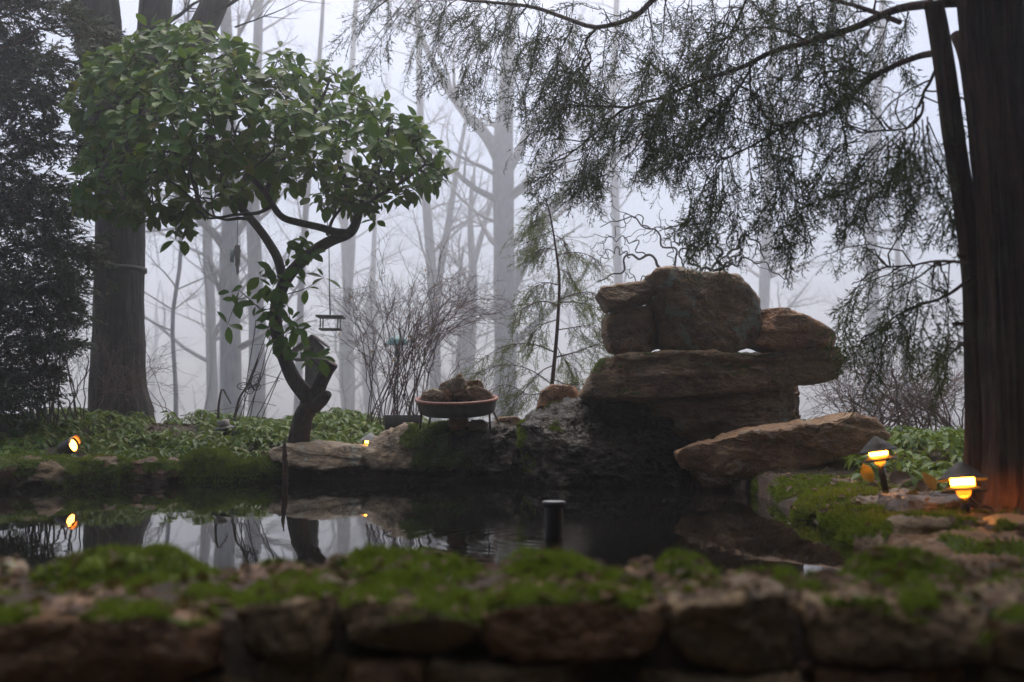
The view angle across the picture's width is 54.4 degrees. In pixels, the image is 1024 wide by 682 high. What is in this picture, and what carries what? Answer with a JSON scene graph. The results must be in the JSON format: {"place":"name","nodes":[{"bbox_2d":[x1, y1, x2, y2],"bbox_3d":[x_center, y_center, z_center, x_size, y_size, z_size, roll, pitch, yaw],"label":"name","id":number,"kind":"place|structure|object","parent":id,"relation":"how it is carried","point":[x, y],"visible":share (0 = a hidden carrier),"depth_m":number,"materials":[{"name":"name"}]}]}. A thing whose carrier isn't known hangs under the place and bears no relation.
{"place":"outdoors","nodes":[
{"label":"outdoors","id":0,"kind":"place"},
{"bbox_2d":[230,133,240,274],"bbox_3d":[-2.803,-1.442,10.150,0.104,1.559,0.058,0,-5,0],"label":"bark feeder","id":1,"kind":"object","parent":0,"point":[236,252],"visible":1,"depth_m":10.09,"materials":[{"name":"brown wood"}]},
{"bbox_2d":[0,480,869,573],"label":"pond water","id":2,"kind":"structure","parent":0,"point":[225,525],"depth_m":3.49,"materials":[{"name":"black liquid"}]},
{"bbox_2d":[282,438,288,483],"bbox_3d":[-1.293,0.709,5.681,0.041,0.313,0.038,0,-5,0],"label":"rotten stake","id":3,"kind":"object","parent":2,"relation":"in","point":[284,468],"visible":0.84,"depth_m":5.67,"materials":[{"name":"brown wood"}]},
{"bbox_2d":[542,500,565,538],"bbox_3d":[0.127,0.691,3.004,0.073,0.412,0.073,0,-5,0],"label":"stand pipe","id":4,"kind":"object","parent":2,"relation":"in","point":[553,519],"visible":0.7,"depth_m":2.99,"materials":[{"name":"black plastic"}]},
{"bbox_2d":[0,423,963,523],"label":"ground","id":5,"kind":"structure","parent":0,"point":[764,481],"depth_m":5.04,"materials":[{"name":"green plant"}]},
{"bbox_2d":[0,255,112,423],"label":"bare shrub","id":6,"kind":"object","parent":5,"relation":"on","point":[63,364],"visible":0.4,"depth_m":7.14,"materials":[{"name":"orange plant"}]},
{"bbox_2d":[0,0,132,425],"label":"cypress tree","id":7,"kind":"object","parent":5,"relation":"on","point":[18,70],"visible":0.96,"depth_m":6.94,"materials":[{"name":"green plant"}]},
{"bbox_2d":[42,302,91,408],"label":"forest tree","id":8,"kind":"object","parent":5,"relation":"on","point":[55,406],"visible":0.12,"depth_m":98.31,"materials":[{"name":"plant"}]},
{"bbox_2d":[57,435,80,454],"bbox_3d":[-2.598,0.665,5.811,0.121,0.230,0.101,0,-5,0],"label":"spot light","id":9,"kind":"object","parent":5,"relation":"on","point":[70,445],"visible":0.91,"depth_m":5.80,"materials":[{"name":"brown metal"}]},
{"bbox_2d":[69,302,91,403],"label":"forest tree","id":10,"kind":"object","parent":5,"relation":"on","point":[83,366],"visible":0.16,"depth_m":110.97,"materials":[{"name":"grey wood"}]},
{"bbox_2d":[77,306,197,415],"bbox_3d":[-2.992,0.178,7.820,0.871,0.921,1.125,3,-5,-28],"label":"bare shrub","id":11,"kind":"object","parent":5,"relation":"on","point":[131,373],"visible":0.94,"depth_m":7.75,"materials":[{"name":"plant"}]},
{"bbox_2d":[0,446,282,490],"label":"pond edging","id":12,"kind":"object","parent":5,"relation":"on","point":[34,470],"visible":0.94,"depth_m":5.65,"materials":[{"name":"plant"}]},
{"bbox_2d":[1,0,290,417],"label":"forest tree","id":13,"kind":"object","parent":5,"relation":"on","point":[173,308],"visible":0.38,"depth_m":22.13,"materials":[{"name":"grey plant"}]},
{"bbox_2d":[9,422,313,452],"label":"leaf litter","id":14,"kind":"object","parent":5,"relation":"on","point":[152,428],"visible":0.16,"depth_m":7.49,"materials":[{"name":"plant"}]},
{"bbox_2d":[145,309,190,418],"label":"forest tree","id":15,"kind":"object","parent":5,"relation":"on","point":[152,352],"visible":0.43,"depth_m":116.83,"materials":[{"name":"grey plant"}]},
{"bbox_2d":[145,280,205,405],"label":"forest tree","id":16,"kind":"object","parent":5,"relation":"on","point":[153,390],"visible":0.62,"depth_m":107.97,"materials":[{"name":"grey plant"}]},
{"bbox_2d":[83,36,296,413],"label":"forest tree","id":17,"kind":"object","parent":5,"relation":"on","point":[213,403],"visible":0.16,"depth_m":45.96,"materials":[{"name":"grey wood"}]},
{"bbox_2d":[70,0,327,422],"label":"great tree","id":18,"kind":"object","parent":5,"relation":"on","point":[127,245],"visible":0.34,"depth_m":8.31,"materials":[{"name":"plant"}]},
{"bbox_2d":[315,205,345,330],"bbox_3d":[-1.684,-0.831,9.298,0.245,1.468,0.222,0,-5,0],"label":"tray feeder","id":19,"kind":"object","parent":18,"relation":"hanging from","point":[322,317],"visible":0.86,"depth_m":9.24,"materials":[{"name":"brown wood"}]},
{"bbox_2d":[75,0,352,418],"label":"forest tree","id":20,"kind":"object","parent":5,"relation":"on","point":[230,370],"visible":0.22,"depth_m":29.90,"materials":[{"name":"grey plant"}]},
{"bbox_2d":[0,406,431,459],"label":"ground cover","id":21,"kind":"object","parent":5,"relation":"on","point":[351,424],"visible":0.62,"depth_m":7.04,"materials":[{"name":"green plant"}]},
{"bbox_2d":[217,389,231,418],"bbox_3d":[-2.193,0.479,7.586,0.111,0.227,0.021,0,-5,0],"label":"dead stem","id":22,"kind":"object","parent":21,"relation":"on","point":[218,408],"visible":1,"depth_m":7.58,"materials":[{"name":"black metal"}]},
{"bbox_2d":[144,205,287,421],"bbox_3d":[-10.571,0.094,33.434,5.734,9.879,4.426,-2,-5,22],"label":"forest sapling","id":23,"kind":"object","parent":5,"relation":"on","point":[210,382],"visible":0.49,"depth_m":33.60,"materials":[{"name":"grey plant"}]},
{"bbox_2d":[213,419,236,440],"bbox_3d":[-2.040,0.688,7.059,0.164,0.269,0.166,0,-5,0],"label":"path light","id":24,"kind":"object","parent":5,"relation":"on","point":[224,425],"visible":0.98,"depth_m":7.03,"materials":[{"name":"black plastic"}]},
{"bbox_2d":[181,307,275,397],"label":"forest tree","id":25,"kind":"object","parent":5,"relation":"on","point":[218,370],"visible":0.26,"depth_m":110.50,"materials":[{"name":"grey plant"}]},
{"bbox_2d":[233,352,260,420],"bbox_3d":[-2.025,0.347,7.597,0.202,0.526,0.021,0,-5,0],"label":"dead stem","id":26,"kind":"object","parent":5,"relation":"on","point":[238,401],"visible":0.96,"depth_m":7.59,"materials":[{"name":"black wood"}]},
{"bbox_2d":[213,354,297,417],"bbox_3d":[-9.046,2.631,34.216,3.697,5.076,2.806,4,-6,-37],"label":"forest sapling","id":27,"kind":"object","parent":5,"relation":"on","point":[259,387],"visible":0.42,"depth_m":34.07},
{"bbox_2d":[57,13,459,442],"bbox_3d":[-1.656,-0.756,6.331,2.646,2.809,2.023,0,-5,0],"label":"curved tree","id":28,"kind":"object","parent":5,"relation":"on","point":[260,162],"visible":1,"depth_m":6.09,"materials":[{"name":"green plant"}]},
{"bbox_2d":[186,0,334,419],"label":"forest tree","id":29,"kind":"object","parent":5,"relation":"on","point":[251,232],"visible":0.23,"depth_m":38.18,"materials":[{"name":"grey plant"}]},
{"bbox_2d":[235,320,294,419],"bbox_3d":[-1.888,0.137,7.612,0.418,0.930,0.172,-1,-5,7],"label":"wire trellis","id":30,"kind":"object","parent":5,"relation":"on","point":[276,380],"visible":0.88,"depth_m":7.58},
{"bbox_2d":[237,374,260,393],"bbox_3d":[-1.980,0.323,7.494,0.177,0.158,0.033,2,-5,-20],"label":"butterfly ornament","id":31,"kind":"object","parent":30,"relation":"attached to","point":[251,386],"visible":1,"depth_m":7.49,"materials":[{"name":"grey metal"}]},
{"bbox_2d":[208,0,352,415],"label":"forest tree","id":32,"kind":"object","parent":5,"relation":"on","point":[305,214],"visible":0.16,"depth_m":42.17,"materials":[{"name":"grey plant"}]},
{"bbox_2d":[291,334,329,386],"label":"bird house","id":33,"kind":"structure","parent":5,"relation":"on","point":[315,344],"depth_m":8.55,"materials":[{"name":"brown wood"}]},
{"bbox_2d":[267,439,367,473],"bbox_3d":[-1.153,0.698,6.040,0.643,0.201,0.547,0,-5,0],"label":"boulder","id":34,"kind":"object","parent":5,"relation":"on","point":[319,456],"visible":0.93,"depth_m":5.88,"materials":[{"name":"stone"}]},
{"bbox_2d":[287,433,364,443],"bbox_3d":[-1.158,0.746,6.594,0.865,0.315,0.934,0,-5,0],"label":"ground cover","id":35,"kind":"object","parent":5,"relation":"on","point":[351,441],"visible":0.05,"depth_m":6.80,"materials":[{"name":"green plant"}]},
{"bbox_2d":[304,341,377,415],"bbox_3d":[-6.146,2.384,34.470,3.227,5.838,4.252,1,-5,-15],"label":"forest sapling","id":36,"kind":"object","parent":5,"relation":"on","point":[343,392],"visible":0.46,"depth_m":34.79,"materials":[{"name":"grey plant"}]},
{"bbox_2d":[305,0,412,409],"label":"forest tree","id":37,"kind":"object","parent":5,"relation":"on","point":[345,262],"visible":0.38,"depth_m":66.50,"materials":[{"name":"grey wood"}]},
{"bbox_2d":[306,147,415,409],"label":"forest tree","id":38,"kind":"object","parent":5,"relation":"on","point":[343,371],"visible":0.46,"depth_m":65.83,"materials":[{"name":"grey plant"}]},
{"bbox_2d":[327,286,405,417],"bbox_3d":[-4.796,1.627,34.903,3.347,7.470,4.336,-5,-7,44],"label":"forest sapling","id":39,"kind":"object","parent":5,"relation":"on","point":[375,372],"visible":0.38,"depth_m":35.15,"materials":[{"name":"grey wood"}]},
{"bbox_2d":[336,274,397,414],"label":"forest tree","id":40,"kind":"object","parent":5,"relation":"on","point":[374,377],"visible":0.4,"depth_m":82.67,"materials":[{"name":"grey plant"}]},
{"bbox_2d":[360,432,374,444],"bbox_3d":[-0.901,0.680,6.316,0.132,0.198,0.132,0,-5,0],"label":"path light","id":41,"kind":"object","parent":5,"relation":"on","point":[368,437],"visible":0.5,"depth_m":6.29,"materials":[{"name":"black plastic"}]},
{"bbox_2d":[330,190,422,415],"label":"forest tree","id":42,"kind":"object","parent":5,"relation":"on","point":[372,273],"visible":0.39,"depth_m":81.40,"materials":[{"name":"grey wood"}]},
{"bbox_2d":[387,335,406,402],"bbox_3d":[-1.500,0.540,12.999,0.287,1.233,0.287,0,-5,0],"label":"domed feeder","id":43,"kind":"object","parent":5,"relation":"on","point":[395,338],"visible":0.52,"depth_m":12.98,"materials":[{"name":"teal plastic"}]},
{"bbox_2d":[385,415,422,429],"bbox_3d":[-0.731,0.563,6.726,0.241,0.124,0.140,0,-5,0],"label":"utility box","id":44,"kind":"object","parent":5,"relation":"on","point":[393,421],"visible":0.36,"depth_m":6.66,"materials":[{"name":"grey metal"}]},
{"bbox_2d":[365,307,457,419],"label":"forest tree","id":45,"kind":"object","parent":5,"relation":"on","point":[411,380],"visible":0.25,"depth_m":66.83,"materials":[{"name":"grey wood"}]},
{"bbox_2d":[310,220,542,424],"bbox_3d":[-0.640,-0.158,7.175,1.698,1.524,1.477,0,-5,0],"label":"bare shrub","id":46,"kind":"object","parent":5,"relation":"on","point":[431,329],"visible":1,"depth_m":7.10,"materials":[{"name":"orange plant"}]},
{"bbox_2d":[362,419,523,479],"bbox_3d":[-0.378,0.658,6.057,1.046,0.374,0.655,0,-5,0],"label":"boulder","id":47,"kind":"object","parent":5,"relation":"on","point":[439,448],"visible":0.88,"depth_m":5.84,"materials":[{"name":"grey stone"}]},
{"bbox_2d":[414,395,499,429],"bbox_3d":[-0.321,0.414,5.923,0.518,0.226,0.496,0,-5,0],"label":"bird bath","id":48,"kind":"object","parent":47,"relation":"on","point":[452,409],"visible":0.82,"depth_m":5.74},
{"bbox_2d":[420,388,444,400],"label":"basin stone","id":49,"kind":"object","parent":48,"relation":"in","point":[432,394],"visible":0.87,"depth_m":5.87,"materials":[{"name":"brown stone"}]},
{"bbox_2d":[438,373,466,391],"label":"basin stone","id":50,"kind":"object","parent":49,"relation":"on","point":[457,382],"visible":0.94,"depth_m":5.89,"materials":[{"name":"stone"}]},
{"bbox_2d":[443,389,452,400],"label":"basin stone","id":51,"kind":"object","parent":48,"relation":"in","point":[447,394],"visible":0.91,"depth_m":5.87,"materials":[{"name":"brown stone"}]},
{"bbox_2d":[452,385,493,399],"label":"basin stone","id":52,"kind":"object","parent":48,"relation":"in","point":[475,392],"visible":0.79,"depth_m":5.89,"materials":[{"name":"brown stone"}]},
{"bbox_2d":[467,379,483,387],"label":"basin stone","id":53,"kind":"object","parent":52,"relation":"on","point":[475,382],"visible":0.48,"depth_m":5.99,"materials":[{"name":"brown stone"}]},
{"bbox_2d":[448,418,468,429],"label":"boulder","id":54,"kind":"object","parent":47,"relation":"on","point":[458,423],"visible":0.75,"depth_m":5.80,"materials":[{"name":"brown stone"}]},
{"bbox_2d":[467,419,488,430],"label":"boulder","id":55,"kind":"object","parent":47,"relation":"on","point":[479,424],"visible":1,"depth_m":5.87,"materials":[{"name":"grey stone"}]},
{"bbox_2d":[493,416,520,425],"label":"boulder","id":56,"kind":"object","parent":47,"relation":"on","point":[514,420],"visible":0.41,"depth_m":6.14,"materials":[{"name":"brown stone"}]},
{"bbox_2d":[425,289,484,420],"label":"forest sapling","id":57,"kind":"object","parent":5,"relation":"on","point":[453,348],"visible":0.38,"depth_m":51.52,"materials":[{"name":"grey plant"}]},
{"bbox_2d":[366,157,546,388],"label":"forest tree","id":58,"kind":"object","parent":5,"relation":"on","point":[474,260],"visible":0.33,"depth_m":64.06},
{"bbox_2d":[410,234,530,394],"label":"forest tree","id":59,"kind":"object","parent":5,"relation":"on","point":[465,347],"visible":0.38,"depth_m":58.22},
{"bbox_2d":[375,0,568,422],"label":"forest tree","id":60,"kind":"object","parent":5,"relation":"on","point":[431,249],"visible":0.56,"depth_m":60.49,"materials":[{"name":"grey plant"}]},
{"bbox_2d":[383,176,571,421],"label":"forest tree","id":61,"kind":"object","parent":5,"relation":"on","point":[470,232],"visible":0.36,"depth_m":65.76,"materials":[{"name":"grey plant"}]},
{"bbox_2d":[305,0,668,418],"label":"oak tree","id":62,"kind":"object","parent":5,"relation":"on","point":[506,193],"visible":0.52,"depth_m":50.35,"materials":[{"name":"grey plant"}]},
{"bbox_2d":[475,320,533,420],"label":"forest tree","id":63,"kind":"object","parent":5,"relation":"on","point":[487,372],"visible":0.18,"depth_m":114.03,"materials":[{"name":"grey plant"}]},
{"bbox_2d":[0,539,1023,681],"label":"stone wall","id":64,"kind":"structure","parent":5,"relation":"on","point":[291,635],"depth_m":1.21,"materials":[{"name":"brown stone"}]},
{"bbox_2d":[0,542,1023,681],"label":"leaf litter","id":65,"kind":"object","parent":64,"relation":"on","point":[831,577],"visible":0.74,"depth_m":1.32,"materials":[{"name":"green plant"}]},
{"bbox_2d":[454,175,614,419],"bbox_3d":[0.238,-0.227,6.707,1.302,1.855,1.112,0,-5,0],"label":"conifer sapling","id":66,"kind":"object","parent":5,"relation":"on","point":[534,256],"visible":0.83,"depth_m":6.70,"materials":[{"name":"plant"}]},
{"bbox_2d":[542,304,595,385],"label":"forest tree","id":67,"kind":"object","parent":5,"relation":"on","point":[571,350],"visible":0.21,"depth_m":107.08,"materials":[{"name":"grey wood"}]},
{"bbox_2d":[569,346,586,378],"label":"forest sapling","id":68,"kind":"object","parent":5,"relation":"on","point":[576,366],"visible":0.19,"depth_m":61.47,"materials":[{"name":"grey plant"}]},
{"bbox_2d":[528,0,659,355],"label":"forest tree","id":69,"kind":"object","parent":5,"relation":"on","point":[617,258],"visible":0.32,"depth_m":70.74,"materials":[{"name":"grey plant"}]},
{"bbox_2d":[516,396,693,487],"bbox_3d":[0.564,0.588,5.674,1.095,0.578,0.755,0,-5,0],"label":"boulder","id":70,"kind":"object","parent":5,"relation":"on","point":[569,442],"visible":0.93,"depth_m":5.43,"materials":[{"name":"grey stone"}]},
{"bbox_2d":[536,384,578,408],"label":"boulder","id":71,"kind":"object","parent":70,"relation":"on","point":[552,392],"visible":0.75,"depth_m":5.88,"materials":[{"name":"brown stone"}]},
{"bbox_2d":[580,346,844,403],"bbox_3d":[1.121,0.194,5.628,1.472,0.325,0.500,0,-5,0],"label":"boulder","id":72,"kind":"object","parent":70,"relation":"on","point":[647,377],"visible":0.98,"depth_m":5.43,"materials":[{"name":"brown stone"}]},
{"bbox_2d":[601,305,659,354],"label":"boulder","id":73,"kind":"object","parent":72,"relation":"on","point":[628,329],"visible":0.91,"depth_m":5.53,"materials":[{"name":"brown stone"}]},
{"bbox_2d":[595,280,654,313],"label":"boulder","id":74,"kind":"object","parent":73,"relation":"on","point":[611,298],"visible":0.97,"depth_m":5.52,"materials":[{"name":"stone"}]},
{"bbox_2d":[642,265,762,352],"bbox_3d":[1.064,-0.157,5.652,0.670,0.516,0.372,0,-5,0],"label":"boulder","id":75,"kind":"object","parent":72,"relation":"on","point":[714,310],"visible":0.89,"depth_m":5.50,"materials":[{"name":"stone"}]},
{"bbox_2d":[747,307,836,352],"bbox_3d":[1.569,-0.054,5.600,0.476,0.268,0.324,0,-5,0],"label":"boulder","id":76,"kind":"object","parent":72,"relation":"on","point":[781,329],"visible":0.86,"depth_m":5.45,"materials":[{"name":"brown stone"}]},
{"bbox_2d":[322,0,1023,511],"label":"cedar tree","id":77,"kind":"object","parent":5,"relation":"on","point":[984,200],"visible":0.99,"depth_m":3.59,"materials":[{"name":"green plant"}]},
{"bbox_2d":[580,170,795,282],"bbox_3d":[1.294,-0.345,7.314,1.620,1.786,0.714,-1,-5,10],"label":"contorted hazel","id":78,"kind":"object","parent":5,"relation":"on","point":[712,269],"visible":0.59,"depth_m":7.42,"materials":[{"name":"brown plant"}]},
{"bbox_2d":[690,470,740,487],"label":"footing stone","id":79,"kind":"object","parent":5,"relation":"on","point":[705,480],"visible":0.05,"depth_m":5.31,"materials":[{"name":"brown stone"}]},
{"bbox_2d":[650,386,797,442],"bbox_3d":[1.188,0.421,5.677,0.850,0.390,0.464,0,-5,0],"label":"boulder","id":80,"kind":"object","parent":79,"relation":"on","point":[695,419],"visible":0.66,"depth_m":5.49,"materials":[{"name":"brown stone"}]},
{"bbox_2d":[713,0,829,352],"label":"forest tree","id":81,"kind":"object","parent":5,"relation":"on","point":[764,276],"visible":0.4,"depth_m":66.72,"materials":[{"name":"grey wood"}]},
{"bbox_2d":[674,412,890,479],"bbox_3d":[1.347,0.527,4.997,1.050,0.341,0.293,0,-5,0],"label":"boulder","id":82,"kind":"object","parent":5,"relation":"on","point":[746,453],"visible":0.97,"depth_m":4.87,"materials":[{"name":"brown stone"}]},
{"bbox_2d":[794,386,800,418],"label":"boulder","id":83,"kind":"object","parent":5,"relation":"on","point":[797,392],"visible":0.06,"depth_m":5.87,"materials":[{"name":"stone"}]},
{"bbox_2d":[820,361,856,407],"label":"forest sapling","id":84,"kind":"object","parent":5,"relation":"on","point":[843,390],"visible":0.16,"depth_m":70.66,"materials":[{"name":"grey plant"}]},
{"bbox_2d":[814,261,916,422],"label":"forest tree","id":85,"kind":"object","parent":5,"relation":"on","point":[895,302],"visible":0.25,"depth_m":78.69,"materials":[{"name":"grey plant"}]},
{"bbox_2d":[809,0,951,419],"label":"forest tree","id":86,"kind":"object","parent":5,"relation":"on","point":[870,238],"visible":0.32,"depth_m":62.56,"materials":[{"name":"grey plant"}]},
{"bbox_2d":[800,310,963,432],"bbox_3d":[2.535,0.310,6.599,1.650,1.015,1.389,0,-5,0],"label":"hydrangea shrub","id":87,"kind":"object","parent":5,"relation":"on","point":[919,398],"visible":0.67,"depth_m":6.52,"materials":[{"name":"grey plant"}]},
{"bbox_2d":[750,468,1023,566],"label":"pond coping","id":88,"kind":"object","parent":5,"relation":"on","point":[845,526],"visible":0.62,"depth_m":2.92,"materials":[{"name":"green plant"}]},
{"bbox_2d":[860,464,873,481],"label":"fallen leaf","id":89,"kind":"object","parent":88,"relation":"on","point":[867,472],"visible":0.9,"depth_m":3.40,"materials":[{"name":"orange plant"}]},
{"bbox_2d":[865,482,879,486],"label":"fallen leaf","id":90,"kind":"object","parent":88,"relation":"on","point":[874,484],"visible":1,"depth_m":3.29,"materials":[{"name":"brown plant"}]},
{"bbox_2d":[858,436,897,493],"bbox_3d":[1.282,0.450,3.481,0.131,0.232,0.132,0,-5,0],"label":"path light","id":91,"kind":"object","parent":88,"relation":"on","point":[876,448],"visible":0.97,"depth_m":3.46,"materials":[{"name":"black plastic"}]},
{"bbox_2d":[890,471,910,483],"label":"fallen leaf","id":92,"kind":"object","parent":88,"relation":"on","point":[897,477],"visible":1,"depth_m":3.45,"materials":[{"name":"brown plant"}]},
{"bbox_2d":[916,479,928,491],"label":"fallen leaf","id":93,"kind":"object","parent":88,"relation":"on","point":[921,484],"visible":0.29,"depth_m":3.34,"materials":[{"name":"brown plant"}]},
{"bbox_2d":[877,491,976,512],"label":"slate slab","id":94,"kind":"structure","parent":88,"relation":"on","point":[891,502],"depth_m":3.02,"materials":[{"name":"grey stone"}]},
{"bbox_2d":[922,472,936,491],"bbox_3d":[1.330,0.451,3.191,0.036,0.065,0.048,3,-6,-34],"label":"fallen leaf","id":95,"kind":"object","parent":94,"relation":"on","point":[930,481],"visible":0.97,"depth_m":3.19,"materials":[{"name":"brown plant"}]},
{"bbox_2d":[937,461,987,512],"bbox_3d":[1.255,0.443,2.769,0.132,0.215,0.131,0,-5,0],"label":"path light","id":96,"kind":"object","parent":88,"relation":"on","point":[961,477],"visible":0.97,"depth_m":2.75,"materials":[{"name":"black metal"}]},
{"bbox_2d":[928,507,1019,518],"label":"flat stone","id":97,"kind":"object","parent":88,"relation":"on","point":[979,514],"visible":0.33,"depth_m":2.73,"materials":[{"name":"brown stone"}]},
{"bbox_2d":[976,493,982,500],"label":"fallen leaf","id":98,"kind":"object","parent":88,"relation":"on","point":[978,495],"visible":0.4,"depth_m":2.94,"materials":[{"name":"brown plant"}]},
{"bbox_2d":[757,450,1023,562],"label":"leaf litter","id":99,"kind":"object","parent":5,"relation":"on","point":[986,527],"visible":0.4,"depth_m":3.16,"materials":[{"name":"green plant"}]},
{"bbox_2d":[839,425,963,492],"bbox_3d":[2.299,0.609,5.015,1.977,0.386,2.482,0,-5,0],"label":"ground cover","id":100,"kind":"object","parent":5,"relation":"on","point":[950,439],"visible":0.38,"depth_m":4.83,"materials":[{"name":"green plant"}]},
{"bbox_2d":[877,195,963,426],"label":"forest tree","id":101,"kind":"object","parent":5,"relation":"on","point":[897,260],"visible":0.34,"depth_m":69.57,"materials":[{"name":"grey plant"}]},
{"bbox_2d":[879,508,981,536],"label":"flat stone","id":102,"kind":"object","parent":5,"relation":"on","point":[906,523],"visible":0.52,"depth_m":2.53,"materials":[{"name":"grey stone"}]},
{"bbox_2d":[982,513,1023,532],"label":"flat stone","id":103,"kind":"object","parent":5,"relation":"on","point":[1011,521],"visible":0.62,"depth_m":2.47,"materials":[{"name":"brown stone"}]},
{"bbox_2d":[0,0,971,430],"label":"sky","id":104,"kind":"structure","parent":0,"point":[307,25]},
{"bbox_2d":[914,323,963,389],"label":"forest tree","id":105,"kind":"object","parent":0,"point":[953,362],"visible":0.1,"depth_m":90.16,"materials":[{"name":"grey plant"}]}
]}

